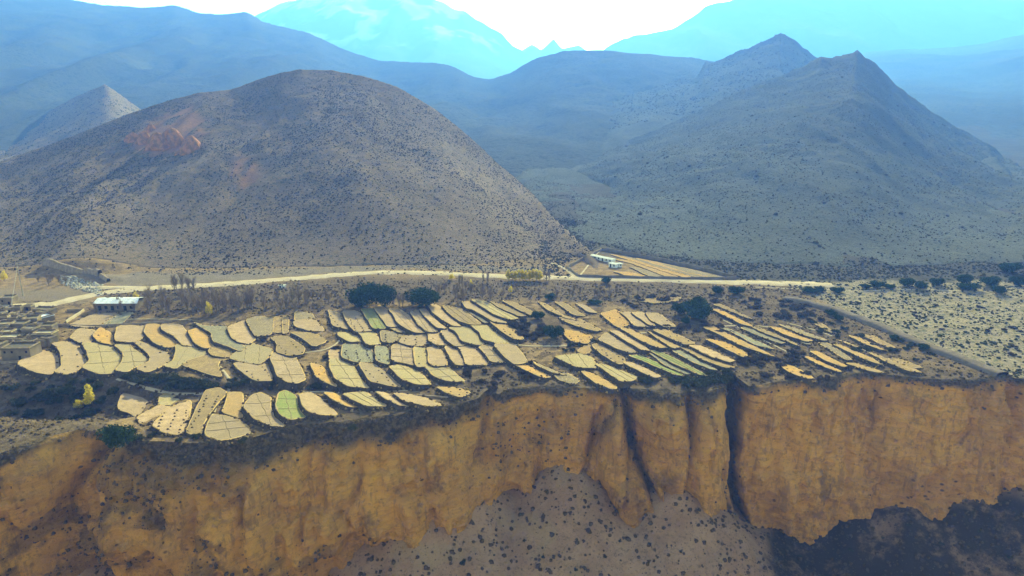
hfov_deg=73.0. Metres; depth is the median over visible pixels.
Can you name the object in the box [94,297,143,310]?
barn
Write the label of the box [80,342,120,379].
terraced field
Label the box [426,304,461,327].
terraced field
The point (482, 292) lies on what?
bare tree
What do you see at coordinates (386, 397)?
terraced field
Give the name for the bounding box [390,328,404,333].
terraced field
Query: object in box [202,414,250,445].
terraced field
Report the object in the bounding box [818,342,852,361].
terraced field
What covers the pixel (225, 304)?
bare tree
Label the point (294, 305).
bare tree
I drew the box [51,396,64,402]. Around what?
bush
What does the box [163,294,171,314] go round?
bare tree
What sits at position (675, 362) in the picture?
terraced field
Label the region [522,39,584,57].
mountain
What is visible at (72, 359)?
terraced field
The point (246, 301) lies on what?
bare tree
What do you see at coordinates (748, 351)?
bush
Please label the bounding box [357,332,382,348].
terraced field
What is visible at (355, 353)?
terraced field
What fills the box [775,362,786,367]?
bush
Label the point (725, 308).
terraced field
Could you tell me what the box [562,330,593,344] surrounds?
terraced field
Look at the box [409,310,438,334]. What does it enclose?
terraced field
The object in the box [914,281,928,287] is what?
juniper tree
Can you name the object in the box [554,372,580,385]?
terraced field
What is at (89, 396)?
yellow tree
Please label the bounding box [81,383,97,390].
bush
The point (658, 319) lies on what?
terraced field
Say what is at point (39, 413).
bush
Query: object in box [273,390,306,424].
terraced field
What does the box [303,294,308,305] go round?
bare tree
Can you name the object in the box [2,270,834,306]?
road
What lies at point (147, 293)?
bare tree
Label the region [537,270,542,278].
poplar tree
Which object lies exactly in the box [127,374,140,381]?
bush
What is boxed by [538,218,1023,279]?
hillside scrub
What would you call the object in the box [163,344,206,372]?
terraced field
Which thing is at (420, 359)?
terraced field
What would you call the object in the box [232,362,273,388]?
terraced field
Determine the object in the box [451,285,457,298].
bare tree
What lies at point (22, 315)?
mud house
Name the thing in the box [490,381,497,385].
bush
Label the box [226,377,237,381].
bush
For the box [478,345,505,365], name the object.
terraced field
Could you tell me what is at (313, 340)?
terraced field
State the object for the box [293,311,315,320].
terraced field
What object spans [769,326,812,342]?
terraced field
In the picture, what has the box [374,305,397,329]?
terraced field
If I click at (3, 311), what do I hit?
mud house
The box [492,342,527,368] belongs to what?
terraced field
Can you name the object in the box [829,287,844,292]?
juniper tree
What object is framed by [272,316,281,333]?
terraced field
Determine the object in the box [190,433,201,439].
bush
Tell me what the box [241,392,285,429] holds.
terraced field
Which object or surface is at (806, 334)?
terraced field
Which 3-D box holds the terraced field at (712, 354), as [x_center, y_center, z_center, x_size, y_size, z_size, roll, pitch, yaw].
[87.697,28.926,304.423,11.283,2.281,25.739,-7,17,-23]
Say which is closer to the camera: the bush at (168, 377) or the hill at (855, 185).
the bush at (168, 377)
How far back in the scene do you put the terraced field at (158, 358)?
299.19 m
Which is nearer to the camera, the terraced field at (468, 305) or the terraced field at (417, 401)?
the terraced field at (417, 401)
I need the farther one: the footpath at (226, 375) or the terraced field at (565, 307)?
the terraced field at (565, 307)
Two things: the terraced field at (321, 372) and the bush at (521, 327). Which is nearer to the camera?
the terraced field at (321, 372)
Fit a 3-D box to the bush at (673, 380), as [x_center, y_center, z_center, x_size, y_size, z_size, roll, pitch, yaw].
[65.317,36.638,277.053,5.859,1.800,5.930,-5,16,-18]
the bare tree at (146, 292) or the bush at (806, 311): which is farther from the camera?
the bare tree at (146, 292)
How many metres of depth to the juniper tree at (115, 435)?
221.87 m
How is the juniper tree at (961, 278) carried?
on the ground at (42, 290)
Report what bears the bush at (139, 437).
on the ground at (42, 290)
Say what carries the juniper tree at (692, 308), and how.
on the ground at (42, 290)
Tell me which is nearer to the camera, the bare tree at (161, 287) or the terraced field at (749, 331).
the terraced field at (749, 331)
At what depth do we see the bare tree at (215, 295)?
366.46 m
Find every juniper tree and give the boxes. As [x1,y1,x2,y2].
[94,424,136,448]
[343,280,380,307]
[371,284,396,306]
[404,286,440,306]
[531,310,544,318]
[543,325,564,337]
[544,293,555,299]
[587,299,602,304]
[601,276,611,282]
[671,302,686,313]
[680,300,712,318]
[681,316,689,322]
[691,296,705,309]
[712,285,722,292]
[728,286,745,293]
[799,286,820,292]
[815,286,826,291]
[825,309,837,314]
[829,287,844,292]
[833,314,843,319]
[860,284,872,287]
[869,280,883,286]
[882,283,895,287]
[889,334,899,338]
[899,278,915,285]
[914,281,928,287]
[918,343,929,348]
[929,278,944,285]
[956,282,982,289]
[957,274,973,282]
[979,276,1002,285]
[989,284,1007,292]
[998,262,1023,272]
[1008,276,1023,285]
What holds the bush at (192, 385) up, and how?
on the ground at (42, 290)
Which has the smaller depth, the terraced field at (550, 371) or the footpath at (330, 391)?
the footpath at (330, 391)
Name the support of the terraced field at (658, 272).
on the ground at (42, 290)
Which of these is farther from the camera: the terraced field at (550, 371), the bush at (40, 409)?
the terraced field at (550, 371)
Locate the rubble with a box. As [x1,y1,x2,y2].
[59,275,102,295]
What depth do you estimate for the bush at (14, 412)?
263.64 m
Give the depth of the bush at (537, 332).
331.37 m
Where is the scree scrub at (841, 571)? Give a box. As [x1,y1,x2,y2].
[49,466,1023,575]
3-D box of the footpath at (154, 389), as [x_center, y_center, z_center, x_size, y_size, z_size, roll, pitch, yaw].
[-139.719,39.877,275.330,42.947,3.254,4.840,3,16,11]
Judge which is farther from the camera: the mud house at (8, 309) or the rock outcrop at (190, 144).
the rock outcrop at (190, 144)
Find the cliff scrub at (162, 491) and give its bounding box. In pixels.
[0,372,1017,575]
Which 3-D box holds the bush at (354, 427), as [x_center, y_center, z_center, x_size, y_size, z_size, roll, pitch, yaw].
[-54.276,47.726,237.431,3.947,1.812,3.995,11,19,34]
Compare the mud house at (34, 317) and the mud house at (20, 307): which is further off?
the mud house at (20, 307)
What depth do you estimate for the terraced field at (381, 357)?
301.66 m
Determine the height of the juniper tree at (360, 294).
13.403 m
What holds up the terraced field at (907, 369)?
on the ground at (42, 290)
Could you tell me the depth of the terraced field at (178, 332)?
330.05 m
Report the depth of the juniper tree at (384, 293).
371.85 m
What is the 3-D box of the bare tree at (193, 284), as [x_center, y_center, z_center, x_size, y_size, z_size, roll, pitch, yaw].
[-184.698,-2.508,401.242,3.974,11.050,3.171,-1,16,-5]
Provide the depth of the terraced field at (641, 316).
351.62 m
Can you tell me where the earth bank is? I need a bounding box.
[783,296,1008,376]
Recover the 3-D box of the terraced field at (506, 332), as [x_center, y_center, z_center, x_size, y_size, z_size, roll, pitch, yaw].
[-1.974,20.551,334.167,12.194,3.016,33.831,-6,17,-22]
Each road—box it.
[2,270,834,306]
[74,286,153,288]
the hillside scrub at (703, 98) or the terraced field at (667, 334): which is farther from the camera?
the hillside scrub at (703, 98)
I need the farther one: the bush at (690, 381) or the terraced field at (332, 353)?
the terraced field at (332, 353)
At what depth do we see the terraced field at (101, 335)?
324.51 m
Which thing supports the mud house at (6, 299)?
on the ground at (42, 290)
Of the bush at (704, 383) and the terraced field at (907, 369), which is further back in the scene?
the terraced field at (907, 369)
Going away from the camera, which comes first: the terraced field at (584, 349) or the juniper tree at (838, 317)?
the terraced field at (584, 349)
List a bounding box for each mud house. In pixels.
[0,294,18,304]
[0,309,7,313]
[0,314,10,319]
[0,319,16,327]
[0,328,16,333]
[0,332,24,339]
[0,339,8,356]
[0,341,41,360]
[4,305,13,312]
[5,319,30,331]
[7,314,19,319]
[10,304,24,311]
[12,335,26,340]
[12,337,39,340]
[14,313,26,318]
[20,324,40,335]
[23,314,41,321]
[24,303,34,310]
[31,328,59,339]
[32,306,57,314]
[32,320,50,324]
[35,309,48,313]
[36,336,50,347]
[40,322,58,329]
[40,335,57,346]
[41,312,54,320]
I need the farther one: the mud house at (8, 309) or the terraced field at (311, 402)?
the mud house at (8, 309)
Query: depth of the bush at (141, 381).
276.45 m
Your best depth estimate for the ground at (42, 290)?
374.16 m
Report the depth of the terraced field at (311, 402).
251.29 m
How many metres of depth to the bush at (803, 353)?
304.30 m
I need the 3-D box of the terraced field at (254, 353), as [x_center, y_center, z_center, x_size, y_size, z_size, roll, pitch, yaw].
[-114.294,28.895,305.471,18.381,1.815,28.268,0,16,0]
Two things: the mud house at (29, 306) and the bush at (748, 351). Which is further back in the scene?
the mud house at (29, 306)
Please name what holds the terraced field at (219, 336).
on the ground at (42, 290)
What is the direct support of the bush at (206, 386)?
on the ground at (42, 290)
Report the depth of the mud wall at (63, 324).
343.92 m
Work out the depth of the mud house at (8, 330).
326.87 m
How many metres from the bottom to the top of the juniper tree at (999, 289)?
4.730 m
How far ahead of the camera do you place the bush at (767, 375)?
280.09 m
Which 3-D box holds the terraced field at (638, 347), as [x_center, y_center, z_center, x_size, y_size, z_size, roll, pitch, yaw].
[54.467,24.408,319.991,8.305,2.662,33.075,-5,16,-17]
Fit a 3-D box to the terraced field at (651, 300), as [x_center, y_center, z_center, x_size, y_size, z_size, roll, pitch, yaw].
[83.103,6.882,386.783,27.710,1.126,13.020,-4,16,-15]
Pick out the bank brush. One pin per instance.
(376, 397)
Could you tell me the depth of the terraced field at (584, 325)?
342.21 m
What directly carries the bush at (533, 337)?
on the ground at (42, 290)
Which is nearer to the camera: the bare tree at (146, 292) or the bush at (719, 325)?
the bush at (719, 325)
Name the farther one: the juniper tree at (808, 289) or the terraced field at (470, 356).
the juniper tree at (808, 289)
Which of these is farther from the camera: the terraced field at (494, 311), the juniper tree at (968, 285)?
the juniper tree at (968, 285)
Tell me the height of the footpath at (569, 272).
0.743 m
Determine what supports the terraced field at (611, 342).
on the ground at (42, 290)
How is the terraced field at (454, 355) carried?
on the ground at (42, 290)
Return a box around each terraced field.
[15,350,58,379]
[50,341,86,381]
[68,328,95,344]
[69,312,116,328]
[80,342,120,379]
[91,327,114,345]
[102,312,132,326]
[113,325,144,344]
[114,343,147,375]
[114,393,147,416]
[133,341,170,375]
[135,405,169,423]
[143,324,176,350]
[150,400,193,435]
[156,393,179,405]
[159,324,193,346]
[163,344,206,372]
[182,355,228,379]
[184,387,227,436]
[187,328,213,350]
[192,322,246,351]
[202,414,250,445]
[207,346,232,357]
[220,391,244,417]
[226,320,255,344]
[228,343,273,364]
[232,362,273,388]
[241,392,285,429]
[245,316,272,338]
[268,352,307,392]
[269,336,305,357]
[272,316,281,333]
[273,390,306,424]
[281,316,289,333]
[289,332,326,348]
[292,318,324,331]
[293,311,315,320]
[298,392,338,420]
[309,362,337,391]
[323,392,357,410]
[327,309,348,331]
[327,349,339,361]
[327,358,370,393]
[336,332,360,343]
[339,344,373,365]
[341,310,372,335]
[341,391,387,411]
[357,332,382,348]
[357,362,401,390]
[360,308,386,332]
[373,345,390,366]
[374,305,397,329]
[375,392,409,410]
[378,330,403,344]
[387,365,432,390]
[388,308,424,334]
[389,344,413,367]
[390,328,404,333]
[392,393,442,411]
[398,335,427,347]
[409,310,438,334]
[412,346,427,370]
[419,308,445,331]
[423,366,465,384]
[425,347,448,367]
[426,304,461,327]
[427,332,446,347]
[435,387,470,400]
[439,330,464,348]
[441,305,481,326]
[443,346,464,368]
[448,326,483,347]
[458,346,488,368]
[461,301,506,324]
[465,311,487,324]
[470,325,508,345]
[471,299,519,321]
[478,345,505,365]
[489,301,526,318]
[489,321,524,343]
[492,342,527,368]
[502,300,532,317]
[515,365,551,382]
[533,361,564,375]
[538,302,575,319]
[552,353,596,371]
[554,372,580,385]
[555,302,585,316]
[559,317,601,332]
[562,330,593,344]
[575,303,596,313]
[576,345,590,353]
[580,371,617,393]
[590,343,626,368]
[595,363,637,387]
[596,332,637,355]
[599,309,629,329]
[609,330,649,354]
[610,254,690,276]
[613,271,643,275]
[616,259,677,276]
[620,312,649,329]
[620,328,667,351]
[622,256,701,276]
[623,362,661,382]
[627,355,682,378]
[629,267,660,276]
[630,311,656,328]
[636,258,708,276]
[637,297,680,303]
[644,312,675,328]
[648,331,680,351]
[649,353,690,375]
[650,260,729,279]
[650,350,707,378]
[652,329,694,347]
[671,350,717,371]
[680,347,734,370]
[689,345,735,364]
[702,326,774,358]
[704,339,748,359]
[712,309,752,327]
[713,304,753,320]
[720,327,773,350]
[740,327,785,345]
[752,325,800,348]
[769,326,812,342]
[777,362,813,383]
[780,324,827,342]
[802,356,841,374]
[808,351,845,369]
[814,322,836,333]
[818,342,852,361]
[832,344,882,367]
[836,340,921,374]
[845,363,884,374]
[849,335,885,351]
[865,335,896,348]
[888,358,923,369]
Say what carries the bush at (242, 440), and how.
on the ground at (42, 290)
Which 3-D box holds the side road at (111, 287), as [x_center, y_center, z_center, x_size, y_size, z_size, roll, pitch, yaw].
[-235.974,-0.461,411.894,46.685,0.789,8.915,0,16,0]
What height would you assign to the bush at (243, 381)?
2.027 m
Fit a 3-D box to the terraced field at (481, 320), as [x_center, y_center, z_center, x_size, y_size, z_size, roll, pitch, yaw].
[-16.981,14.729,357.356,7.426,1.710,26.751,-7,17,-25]
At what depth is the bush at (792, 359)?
296.04 m
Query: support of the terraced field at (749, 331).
on the ground at (42, 290)
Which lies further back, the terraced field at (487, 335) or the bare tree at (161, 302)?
the bare tree at (161, 302)
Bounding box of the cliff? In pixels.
[0,373,1023,575]
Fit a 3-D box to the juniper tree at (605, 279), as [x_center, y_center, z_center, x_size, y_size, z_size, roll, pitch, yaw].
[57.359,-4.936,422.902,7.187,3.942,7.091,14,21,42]
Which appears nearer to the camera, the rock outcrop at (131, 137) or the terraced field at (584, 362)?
the terraced field at (584, 362)
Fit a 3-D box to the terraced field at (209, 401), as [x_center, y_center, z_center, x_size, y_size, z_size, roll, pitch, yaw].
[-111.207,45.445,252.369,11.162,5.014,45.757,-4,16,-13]
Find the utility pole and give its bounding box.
[11,263,23,304]
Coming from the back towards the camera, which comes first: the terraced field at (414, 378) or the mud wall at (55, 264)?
the mud wall at (55, 264)
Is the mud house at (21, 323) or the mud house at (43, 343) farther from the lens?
the mud house at (21, 323)
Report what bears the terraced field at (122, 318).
on the ground at (42, 290)
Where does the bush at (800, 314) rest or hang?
on the ground at (42, 290)
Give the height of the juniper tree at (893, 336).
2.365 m
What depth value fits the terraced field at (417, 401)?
256.04 m
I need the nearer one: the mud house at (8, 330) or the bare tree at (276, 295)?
the mud house at (8, 330)
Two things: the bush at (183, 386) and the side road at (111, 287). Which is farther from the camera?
the side road at (111, 287)
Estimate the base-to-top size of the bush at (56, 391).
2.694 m
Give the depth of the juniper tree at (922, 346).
310.73 m
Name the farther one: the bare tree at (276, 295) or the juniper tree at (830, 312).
the bare tree at (276, 295)
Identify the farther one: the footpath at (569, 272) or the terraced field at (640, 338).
the footpath at (569, 272)
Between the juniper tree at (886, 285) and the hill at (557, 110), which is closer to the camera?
the juniper tree at (886, 285)
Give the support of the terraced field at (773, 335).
on the ground at (42, 290)
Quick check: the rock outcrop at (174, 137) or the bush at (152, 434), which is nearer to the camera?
the bush at (152, 434)
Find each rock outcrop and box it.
[124,132,137,143]
[135,131,149,144]
[144,132,170,150]
[145,123,155,132]
[162,127,183,148]
[174,135,200,155]
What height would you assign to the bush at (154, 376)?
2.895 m
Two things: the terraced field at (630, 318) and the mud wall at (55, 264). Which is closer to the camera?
the terraced field at (630, 318)
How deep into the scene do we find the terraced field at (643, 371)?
284.48 m
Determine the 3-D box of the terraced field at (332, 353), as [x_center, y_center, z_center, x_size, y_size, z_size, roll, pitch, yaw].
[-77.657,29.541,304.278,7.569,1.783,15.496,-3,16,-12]
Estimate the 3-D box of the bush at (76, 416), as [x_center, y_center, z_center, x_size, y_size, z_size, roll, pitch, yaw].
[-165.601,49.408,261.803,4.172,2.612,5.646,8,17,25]
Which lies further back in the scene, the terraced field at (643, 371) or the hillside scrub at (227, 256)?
the hillside scrub at (227, 256)
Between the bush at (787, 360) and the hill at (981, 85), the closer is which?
the bush at (787, 360)
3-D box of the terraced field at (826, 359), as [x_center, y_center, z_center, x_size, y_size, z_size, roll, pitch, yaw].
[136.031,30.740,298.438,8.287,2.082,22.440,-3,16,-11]
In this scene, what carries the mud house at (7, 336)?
on the ground at (42, 290)
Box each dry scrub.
[0,276,1023,447]
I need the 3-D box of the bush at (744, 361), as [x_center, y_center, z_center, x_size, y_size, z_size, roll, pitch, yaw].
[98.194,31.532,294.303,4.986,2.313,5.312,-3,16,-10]
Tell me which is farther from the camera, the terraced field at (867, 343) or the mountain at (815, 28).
the mountain at (815, 28)
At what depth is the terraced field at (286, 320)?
345.29 m
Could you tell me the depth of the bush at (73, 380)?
276.78 m
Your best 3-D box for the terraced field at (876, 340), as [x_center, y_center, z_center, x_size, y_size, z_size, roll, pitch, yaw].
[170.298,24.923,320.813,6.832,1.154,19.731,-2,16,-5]
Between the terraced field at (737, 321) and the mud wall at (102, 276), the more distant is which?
the mud wall at (102, 276)
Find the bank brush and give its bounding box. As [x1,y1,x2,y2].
[14,296,926,446]
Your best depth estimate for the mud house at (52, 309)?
363.09 m
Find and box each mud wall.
[1,356,36,363]
[42,259,102,276]
[58,320,172,325]
[65,308,84,322]
[67,309,81,311]
[98,273,110,281]
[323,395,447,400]
[566,266,579,275]
[567,248,601,266]
[579,274,735,279]
[602,248,736,278]
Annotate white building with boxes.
[590,254,615,262]
[608,262,619,267]
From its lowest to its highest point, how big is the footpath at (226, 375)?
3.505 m
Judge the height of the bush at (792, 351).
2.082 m
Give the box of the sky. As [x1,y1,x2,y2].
[76,0,731,49]
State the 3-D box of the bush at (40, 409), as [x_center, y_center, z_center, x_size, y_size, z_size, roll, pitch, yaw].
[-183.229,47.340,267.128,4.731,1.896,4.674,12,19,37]
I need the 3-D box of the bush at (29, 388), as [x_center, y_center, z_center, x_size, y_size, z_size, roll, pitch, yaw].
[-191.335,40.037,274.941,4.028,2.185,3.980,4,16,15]
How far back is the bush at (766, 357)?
299.05 m
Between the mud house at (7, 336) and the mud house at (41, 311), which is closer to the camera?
the mud house at (7, 336)
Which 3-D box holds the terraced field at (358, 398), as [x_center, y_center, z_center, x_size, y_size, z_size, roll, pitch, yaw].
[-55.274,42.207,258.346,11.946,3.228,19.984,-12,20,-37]
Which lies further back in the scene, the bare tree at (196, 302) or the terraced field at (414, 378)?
the bare tree at (196, 302)
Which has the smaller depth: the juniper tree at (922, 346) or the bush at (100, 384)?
the bush at (100, 384)
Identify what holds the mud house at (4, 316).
on the ground at (42, 290)
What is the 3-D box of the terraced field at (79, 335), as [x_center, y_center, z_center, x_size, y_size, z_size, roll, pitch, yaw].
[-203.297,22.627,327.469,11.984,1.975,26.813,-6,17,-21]
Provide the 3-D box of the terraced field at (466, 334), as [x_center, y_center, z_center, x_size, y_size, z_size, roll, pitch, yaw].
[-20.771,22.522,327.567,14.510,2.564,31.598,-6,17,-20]
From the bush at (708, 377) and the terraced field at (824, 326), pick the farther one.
the terraced field at (824, 326)
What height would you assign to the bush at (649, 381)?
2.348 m
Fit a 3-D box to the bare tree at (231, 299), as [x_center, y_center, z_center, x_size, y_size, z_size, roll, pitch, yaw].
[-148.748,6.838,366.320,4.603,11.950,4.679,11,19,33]
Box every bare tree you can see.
[141,283,154,305]
[142,294,152,312]
[145,290,153,308]
[156,285,165,305]
[156,292,163,313]
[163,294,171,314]
[170,274,175,291]
[175,286,185,305]
[176,271,184,290]
[179,288,189,310]
[184,277,190,292]
[186,292,197,311]
[190,293,202,314]
[191,276,196,291]
[195,298,203,313]
[198,286,210,297]
[198,295,211,313]
[208,285,213,304]
[211,289,217,310]
[214,293,222,313]
[220,297,228,310]
[225,291,235,310]
[231,292,242,310]
[232,296,241,312]
[241,292,252,309]
[242,286,250,306]
[246,290,255,308]
[258,294,267,309]
[272,289,280,301]
[278,298,284,311]
[281,292,290,307]
[288,296,300,311]
[289,288,295,302]
[291,282,302,303]
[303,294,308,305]
[336,296,344,308]
[396,292,402,305]
[400,291,405,304]
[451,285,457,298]
[460,291,465,301]
[479,286,486,296]
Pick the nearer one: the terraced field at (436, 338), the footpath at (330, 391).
the footpath at (330, 391)
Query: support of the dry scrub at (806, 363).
on the ground at (42, 290)
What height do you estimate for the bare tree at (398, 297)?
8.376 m
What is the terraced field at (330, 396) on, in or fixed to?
on the ground at (42, 290)
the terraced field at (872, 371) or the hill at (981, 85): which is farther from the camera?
the hill at (981, 85)
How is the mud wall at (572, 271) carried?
on the ground at (42, 290)
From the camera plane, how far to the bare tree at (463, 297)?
380.31 m
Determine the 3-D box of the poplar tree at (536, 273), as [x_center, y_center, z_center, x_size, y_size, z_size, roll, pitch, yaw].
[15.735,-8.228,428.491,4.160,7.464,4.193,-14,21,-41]
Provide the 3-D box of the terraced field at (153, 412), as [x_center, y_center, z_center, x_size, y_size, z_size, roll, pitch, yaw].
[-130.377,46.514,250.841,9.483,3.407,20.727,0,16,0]
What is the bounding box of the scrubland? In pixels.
[740,276,1023,376]
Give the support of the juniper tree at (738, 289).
on the ground at (42, 290)
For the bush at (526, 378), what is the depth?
277.91 m
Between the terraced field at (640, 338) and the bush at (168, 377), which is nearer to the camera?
the bush at (168, 377)
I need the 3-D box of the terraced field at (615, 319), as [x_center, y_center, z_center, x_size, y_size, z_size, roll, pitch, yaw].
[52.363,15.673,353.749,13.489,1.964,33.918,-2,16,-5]
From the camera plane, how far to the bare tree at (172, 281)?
400.27 m
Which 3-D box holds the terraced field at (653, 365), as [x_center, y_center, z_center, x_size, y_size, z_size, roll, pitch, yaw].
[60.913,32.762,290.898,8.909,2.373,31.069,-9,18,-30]
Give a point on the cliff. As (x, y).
(848, 454)
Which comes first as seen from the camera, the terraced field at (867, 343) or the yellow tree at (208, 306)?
the terraced field at (867, 343)
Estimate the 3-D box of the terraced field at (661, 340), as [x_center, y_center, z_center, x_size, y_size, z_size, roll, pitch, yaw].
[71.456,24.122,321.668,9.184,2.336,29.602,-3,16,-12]
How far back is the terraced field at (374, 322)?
348.71 m
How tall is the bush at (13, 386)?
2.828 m
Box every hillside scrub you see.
[0,69,761,274]
[0,86,136,159]
[515,52,1023,272]
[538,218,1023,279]
[572,72,1021,268]
[609,33,812,130]
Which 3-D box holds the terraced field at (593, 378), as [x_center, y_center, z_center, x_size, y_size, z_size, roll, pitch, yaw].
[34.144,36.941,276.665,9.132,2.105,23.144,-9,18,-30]
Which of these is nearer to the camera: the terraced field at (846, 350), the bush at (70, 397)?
the bush at (70, 397)
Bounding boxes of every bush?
[0,382,20,390]
[6,410,19,415]
[9,396,26,404]
[17,398,27,405]
[22,409,37,416]
[24,386,35,391]
[28,392,40,400]
[29,380,40,385]
[31,408,44,413]
[33,410,44,415]
[41,384,55,393]
[45,396,54,404]
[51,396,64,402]
[53,387,63,394]
[66,378,78,383]
[68,393,75,399]
[68,414,80,419]
[74,392,85,397]
[79,378,93,383]
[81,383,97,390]
[81,407,101,416]
[93,395,105,403]
[94,381,103,386]
[106,389,116,395]
[124,371,135,376]
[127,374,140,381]
[133,434,145,440]
[136,374,150,384]
[146,379,165,385]
[146,431,157,437]
[150,373,163,379]
[161,372,178,380]
[163,383,180,389]
[169,376,187,384]
[174,436,182,441]
[180,382,191,389]
[183,376,196,384]
[187,383,196,388]
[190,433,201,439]
[193,378,211,385]
[200,382,219,389]
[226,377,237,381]
[231,381,240,385]
[237,436,247,443]
[240,379,247,384]
[306,385,317,389]
[347,423,358,430]
[487,385,497,390]
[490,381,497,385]
[493,372,502,376]
[507,320,517,327]
[516,324,527,330]
[521,376,529,380]
[522,331,533,336]
[530,335,537,340]
[531,330,542,335]
[537,323,546,326]
[636,376,647,382]
[644,378,652,383]
[668,377,681,383]
[681,381,691,387]
[688,379,702,384]
[692,378,701,387]
[699,374,711,379]
[700,378,713,384]
[701,380,708,387]
[714,323,724,327]
[722,368,730,373]
[736,359,748,365]
[743,347,753,353]
[751,355,762,360]
[754,311,763,315]
[756,361,765,366]
[760,355,769,360]
[760,372,772,377]
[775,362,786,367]
[781,358,792,363]
[784,374,796,378]
[787,349,796,353]
[789,357,800,362]
[796,351,805,355]
[797,312,807,317]
[802,310,814,313]
[844,366,852,370]
[887,346,898,351]
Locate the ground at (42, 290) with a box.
[0,126,1023,452]
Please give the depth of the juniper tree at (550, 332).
324.94 m
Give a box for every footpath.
[116,378,203,394]
[212,366,231,414]
[303,390,407,391]
[305,340,339,352]
[516,332,645,346]
[551,263,575,275]
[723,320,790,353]
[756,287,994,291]
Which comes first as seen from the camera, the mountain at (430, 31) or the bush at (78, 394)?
the bush at (78, 394)
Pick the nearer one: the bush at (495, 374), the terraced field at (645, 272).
the bush at (495, 374)
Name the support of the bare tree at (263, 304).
on the ground at (42, 290)
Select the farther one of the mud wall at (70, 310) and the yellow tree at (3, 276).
the yellow tree at (3, 276)
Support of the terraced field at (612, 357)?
on the ground at (42, 290)
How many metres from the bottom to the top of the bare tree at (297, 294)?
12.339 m
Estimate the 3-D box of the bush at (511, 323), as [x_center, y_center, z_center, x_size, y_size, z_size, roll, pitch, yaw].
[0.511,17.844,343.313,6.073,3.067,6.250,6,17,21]
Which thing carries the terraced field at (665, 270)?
on the ground at (42, 290)
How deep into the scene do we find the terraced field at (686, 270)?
449.09 m
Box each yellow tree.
[0,270,7,279]
[73,400,83,409]
[82,384,94,404]
[205,301,212,312]
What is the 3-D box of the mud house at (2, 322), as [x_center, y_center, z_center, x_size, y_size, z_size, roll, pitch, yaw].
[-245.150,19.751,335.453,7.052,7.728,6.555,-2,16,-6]
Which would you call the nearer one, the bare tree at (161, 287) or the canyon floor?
the canyon floor
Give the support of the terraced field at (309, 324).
on the ground at (42, 290)
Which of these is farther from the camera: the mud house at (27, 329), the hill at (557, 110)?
the hill at (557, 110)
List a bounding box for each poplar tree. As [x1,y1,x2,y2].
[505,269,511,278]
[520,270,525,279]
[531,269,535,278]
[534,269,538,279]
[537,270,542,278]
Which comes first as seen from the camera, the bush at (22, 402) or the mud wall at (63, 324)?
the bush at (22, 402)
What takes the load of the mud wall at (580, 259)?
on the ground at (42, 290)
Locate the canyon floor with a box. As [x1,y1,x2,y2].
[43,464,1023,575]
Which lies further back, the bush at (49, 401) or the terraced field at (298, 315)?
the terraced field at (298, 315)
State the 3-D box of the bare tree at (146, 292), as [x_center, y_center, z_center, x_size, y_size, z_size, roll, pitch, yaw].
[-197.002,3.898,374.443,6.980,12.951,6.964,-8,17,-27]
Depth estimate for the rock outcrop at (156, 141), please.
691.08 m
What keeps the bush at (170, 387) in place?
on the ground at (42, 290)
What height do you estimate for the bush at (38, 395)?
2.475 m
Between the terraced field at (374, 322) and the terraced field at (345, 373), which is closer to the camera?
the terraced field at (345, 373)
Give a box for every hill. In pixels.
[0,0,1014,176]
[0,69,598,267]
[0,84,140,160]
[516,34,1011,184]
[523,50,1023,266]
[861,34,1023,138]
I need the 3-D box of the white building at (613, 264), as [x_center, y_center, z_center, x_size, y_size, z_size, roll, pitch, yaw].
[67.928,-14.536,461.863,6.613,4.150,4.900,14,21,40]
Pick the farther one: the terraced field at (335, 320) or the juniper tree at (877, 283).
the juniper tree at (877, 283)
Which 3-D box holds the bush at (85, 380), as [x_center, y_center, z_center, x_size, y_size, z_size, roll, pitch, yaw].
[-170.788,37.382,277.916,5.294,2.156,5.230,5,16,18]
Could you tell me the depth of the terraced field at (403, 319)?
344.76 m
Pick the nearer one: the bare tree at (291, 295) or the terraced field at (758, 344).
the terraced field at (758, 344)
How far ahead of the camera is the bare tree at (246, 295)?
370.25 m
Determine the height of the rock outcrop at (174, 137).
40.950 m
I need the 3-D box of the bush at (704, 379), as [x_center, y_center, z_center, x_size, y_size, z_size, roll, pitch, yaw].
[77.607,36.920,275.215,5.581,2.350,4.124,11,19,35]
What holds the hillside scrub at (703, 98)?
on the hill at (622, 135)
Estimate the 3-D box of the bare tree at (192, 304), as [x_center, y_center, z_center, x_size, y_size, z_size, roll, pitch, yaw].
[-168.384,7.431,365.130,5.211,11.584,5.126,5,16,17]
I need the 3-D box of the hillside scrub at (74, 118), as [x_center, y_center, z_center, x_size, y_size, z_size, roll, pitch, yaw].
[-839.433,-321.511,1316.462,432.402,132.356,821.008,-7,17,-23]
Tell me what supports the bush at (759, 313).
on the ground at (42, 290)
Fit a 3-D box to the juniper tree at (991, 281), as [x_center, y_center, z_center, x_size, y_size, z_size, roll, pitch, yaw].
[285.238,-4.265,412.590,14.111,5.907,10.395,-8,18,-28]
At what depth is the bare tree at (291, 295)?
374.25 m
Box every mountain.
[255,0,535,78]
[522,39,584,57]
[604,0,1023,60]
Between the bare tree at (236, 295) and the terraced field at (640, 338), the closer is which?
the terraced field at (640, 338)

